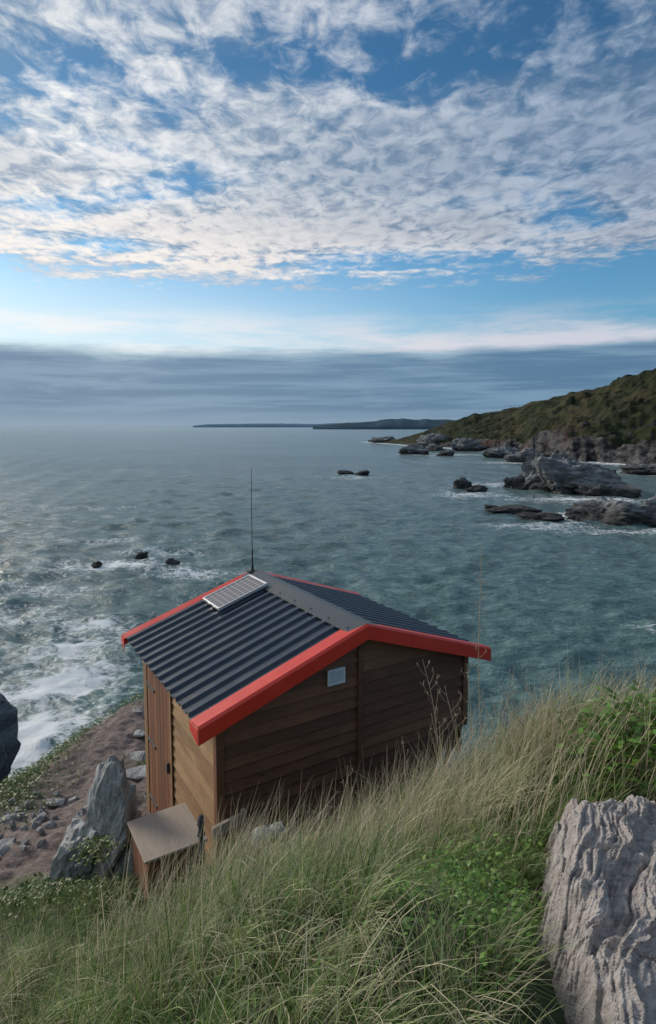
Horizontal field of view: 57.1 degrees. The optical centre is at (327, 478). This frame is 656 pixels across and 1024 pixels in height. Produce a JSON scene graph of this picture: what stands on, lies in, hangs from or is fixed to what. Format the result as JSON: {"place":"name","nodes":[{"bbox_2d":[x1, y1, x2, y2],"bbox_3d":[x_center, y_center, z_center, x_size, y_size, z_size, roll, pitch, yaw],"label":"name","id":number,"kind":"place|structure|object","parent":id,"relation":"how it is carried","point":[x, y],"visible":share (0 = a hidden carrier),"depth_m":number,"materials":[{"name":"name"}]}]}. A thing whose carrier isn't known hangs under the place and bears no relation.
{"place":"outdoors","nodes":[
{"label":"outdoors","id":0,"kind":"place"},
{"bbox_2d":[193,423,336,426],"bbox_3d":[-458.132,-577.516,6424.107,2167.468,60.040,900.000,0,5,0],"label":"distant coast","id":1,"kind":"structure","parent":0,"point":[259,425],"depth_m":6040.04},
{"bbox_2d":[0,426,655,781],"bbox_3d":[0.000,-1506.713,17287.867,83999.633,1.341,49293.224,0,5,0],"label":"sea","id":2,"kind":"structure","parent":0,"point":[407,534],"depth_m":72.05,"materials":[{"name":"liquid"}]},
{"bbox_2d":[91,551,180,567],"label":"sea rock","id":3,"kind":"object","parent":2,"relation":"in","point":[140,555],"visible":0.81,"depth_m":64.97,"materials":[{"name":"black stone"}]},
{"bbox_2d":[337,470,369,474],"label":"sea rock","id":4,"kind":"object","parent":2,"relation":"in","point":[364,472],"visible":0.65,"depth_m":186.05,"materials":[{"name":"grey stone"}]},
{"bbox_2d":[371,436,454,455],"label":"sea rock","id":5,"kind":"object","parent":2,"relation":"in","point":[411,449],"visible":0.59,"depth_m":318.96,"materials":[{"name":"grey stone"}]},
{"bbox_2d":[415,433,519,457],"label":"sea rock","id":6,"kind":"object","parent":2,"relation":"in","point":[464,444],"visible":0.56,"depth_m":357.33,"materials":[{"name":"grey stone"}]},
{"bbox_2d":[453,477,487,491],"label":"sea rock","id":7,"kind":"object","parent":2,"relation":"in","point":[463,483],"visible":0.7,"depth_m":142.86,"materials":[{"name":"grey stone"}]},
{"bbox_2d":[484,504,565,521],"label":"sea rock","id":8,"kind":"object","parent":2,"relation":"in","point":[526,512],"visible":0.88,"depth_m":102.58,"materials":[{"name":"grey stone"}]},
{"bbox_2d":[503,451,641,497],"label":"sea rock","id":9,"kind":"object","parent":2,"relation":"in","point":[561,473],"visible":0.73,"depth_m":134.21,"materials":[{"name":"grey stone"}]},
{"bbox_2d":[503,448,655,474],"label":"sea rock","id":10,"kind":"object","parent":2,"relation":"in","point":[633,468],"visible":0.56,"depth_m":190.82,"materials":[{"name":"grey stone"}]},
{"bbox_2d":[564,495,655,526],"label":"sea rock","id":11,"kind":"object","parent":2,"relation":"in","point":[611,511],"visible":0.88,"depth_m":92.44,"materials":[{"name":"grey stone"}]},
{"bbox_2d":[0,699,655,1023],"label":"ground","id":12,"kind":"structure","parent":0,"point":[16,861],"depth_m":4.61,"materials":[{"name":"brown soil"}]},
{"bbox_2d":[0,693,20,788],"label":"shore rock","id":13,"kind":"object","parent":12,"relation":"on","point":[10,744],"visible":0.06,"depth_m":24.24,"materials":[{"name":"grey stone"}]},
{"bbox_2d":[0,838,74,892],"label":"rock outcrop","id":14,"kind":"object","parent":12,"relation":"on","point":[6,841],"visible":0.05,"depth_m":6.77,"materials":[{"name":"grey stone"}]},
{"bbox_2d":[0,709,146,858],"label":"path stones","id":15,"kind":"object","parent":12,"relation":"on","point":[136,773],"visible":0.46,"depth_m":7.60,"materials":[{"name":"grey stone"}]},
{"bbox_2d":[48,755,141,885],"bbox_3d":[-2.219,3.514,5.757,1.246,1.920,0.696,3,6,33],"label":"lichen boulder","id":16,"kind":"object","parent":12,"relation":"on","point":[112,803],"visible":0.38,"depth_m":5.51,"materials":[{"name":"grey stone"}]},
{"bbox_2d":[127,803,207,905],"bbox_3d":[-1.403,3.450,5.269,0.530,0.802,0.590,-3,6,-32],"label":"wooden storage box","id":17,"kind":"object","parent":12,"relation":"on","point":[146,833],"visible":0.45,"depth_m":5.12,"materials":[{"name":"wood"}]},
{"bbox_2d":[197,814,204,870],"bbox_3d":[-1.030,3.199,4.919,0.061,0.965,0.061,0,5,0],"label":"metal post","id":18,"kind":"object","parent":12,"relation":"on","point":[200,821],"visible":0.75,"depth_m":4.88,"materials":[{"name":"grey metal"}]},
{"bbox_2d":[121,468,490,867],"bbox_3d":[-0.337,3.179,7.338,3.536,6.480,2.774,-3,6,-32],"label":"wooden hut","id":19,"kind":"object","parent":12,"relation":"on","point":[263,681],"visible":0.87,"depth_m":6.29,"materials":[{"name":"brown wood"}]},
{"bbox_2d":[147,666,173,812],"bbox_3d":[-1.967,3.276,7.088,0.030,1.970,0.902,-3,6,-32],"label":"door","id":20,"kind":"structure","parent":19,"relation":"in","point":[158,702],"depth_m":7.06,"materials":[{"name":"brown wood"}]},
{"bbox_2d":[212,808,246,844],"bbox_3d":[-0.868,3.174,5.396,0.067,0.330,0.395,4,7,41],"label":"timber rail","id":21,"kind":"object","parent":19,"relation":"attached to","point":[225,825],"visible":0.7,"depth_m":5.40,"materials":[{"name":"grey wood"}]},
{"bbox_2d":[0,646,655,1023],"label":"short turf","id":22,"kind":"structure","parent":12,"relation":"on","point":[249,976],"depth_m":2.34,"materials":[{"name":"green plant"}]},
{"bbox_2d":[250,821,288,851],"bbox_3d":[-0.433,2.694,4.523,0.307,0.232,0.170,-1,5,-14],"label":"bank stone","id":23,"kind":"object","parent":22,"relation":"on","point":[271,831],"visible":0.35,"depth_m":4.48,"materials":[{"name":"grey stone"}]},
{"bbox_2d":[0,680,655,1017],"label":"leafy plants","id":24,"kind":"object","parent":12,"relation":"on","point":[639,727],"visible":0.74,"depth_m":3.39,"materials":[{"name":"green plant"}]},
{"bbox_2d":[341,765,359,828],"bbox_3d":[0.152,2.218,4.000,0.137,0.641,0.047,1,5,6],"label":"dry weed","id":25,"kind":"object","parent":12,"relation":"on","point":[347,788],"visible":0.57,"depth_m":3.99,"materials":[{"name":"brown plant"}]},
{"bbox_2d":[401,738,407,792],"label":"dry weed","id":26,"kind":"object","parent":12,"relation":"on","point":[404,760],"visible":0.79,"depth_m":4.19,"materials":[{"name":"brown plant"}]},
{"bbox_2d":[416,659,456,779],"bbox_3d":[0.779,1.770,4.288,0.283,1.015,0.154,-2,5,-22],"label":"dry weed","id":27,"kind":"object","parent":12,"relation":"on","point":[437,737],"visible":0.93,"depth_m":4.27,"materials":[{"name":"brown plant"}]},
{"bbox_2d":[431,682,482,786],"bbox_3d":[0.894,1.786,4.159,0.383,0.770,0.098,0,5,0],"label":"dry weed","id":28,"kind":"object","parent":12,"relation":"on","point":[439,692],"visible":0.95,"depth_m":4.16,"materials":[{"name":"brown plant"}]},
{"bbox_2d":[457,662,482,779],"bbox_3d":[1.003,1.700,4.238,0.122,0.904,0.213,4,7,39],"label":"dry weed","id":29,"kind":"object","parent":12,"relation":"on","point":[467,672],"visible":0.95,"depth_m":4.22,"materials":[{"name":"brown plant"}]},
{"bbox_2d":[473,546,487,765],"bbox_3d":[1.074,1.323,4.273,0.098,1.705,0.078,0,5,0],"label":"dry weed","id":30,"kind":"object","parent":12,"relation":"on","point":[478,644],"visible":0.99,"depth_m":4.26,"materials":[{"name":"brown plant"}]},
{"bbox_2d":[486,666,515,751],"bbox_3d":[1.262,1.756,4.381,0.211,0.816,0.107,1,5,7],"label":"dry weed","id":31,"kind":"object","parent":12,"relation":"on","point":[506,704],"visible":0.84,"depth_m":4.36,"materials":[{"name":"brown plant"}]},
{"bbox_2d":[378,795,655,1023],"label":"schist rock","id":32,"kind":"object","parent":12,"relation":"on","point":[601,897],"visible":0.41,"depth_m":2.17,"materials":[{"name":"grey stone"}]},
{"bbox_2d":[504,685,544,727],"bbox_3d":[1.418,1.803,4.360,0.278,0.616,0.105,1,5,10],"label":"dry weed","id":33,"kind":"object","parent":12,"relation":"on","point":[527,703],"visible":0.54,"depth_m":4.35,"materials":[{"name":"brown plant"}]},
{"bbox_2d":[516,700,541,739],"bbox_3d":[1.395,1.747,4.167,0.158,0.454,0.129,0,5,0],"label":"dry weed","id":34,"kind":"object","parent":12,"relation":"on","point":[532,719],"visible":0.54,"depth_m":4.15,"materials":[{"name":"brown plant"}]},
{"bbox_2d":[0,0,655,425],"label":"sky","id":35,"kind":"structure","parent":0,"point":[212,211],"materials":[{"name":"blue"}]},
{"bbox_2d":[313,418,453,428],"bbox_3d":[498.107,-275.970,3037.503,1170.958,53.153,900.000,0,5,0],"label":"distant headland","id":36,"kind":"structure","parent":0,"point":[402,423],"depth_m":2653.60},
{"bbox_2d":[368,368,655,464],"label":"headland hill","id":37,"kind":"structure","parent":0,"point":[614,421],"depth_m":300.78,"materials":[{"name":"green plant"}]}
]}

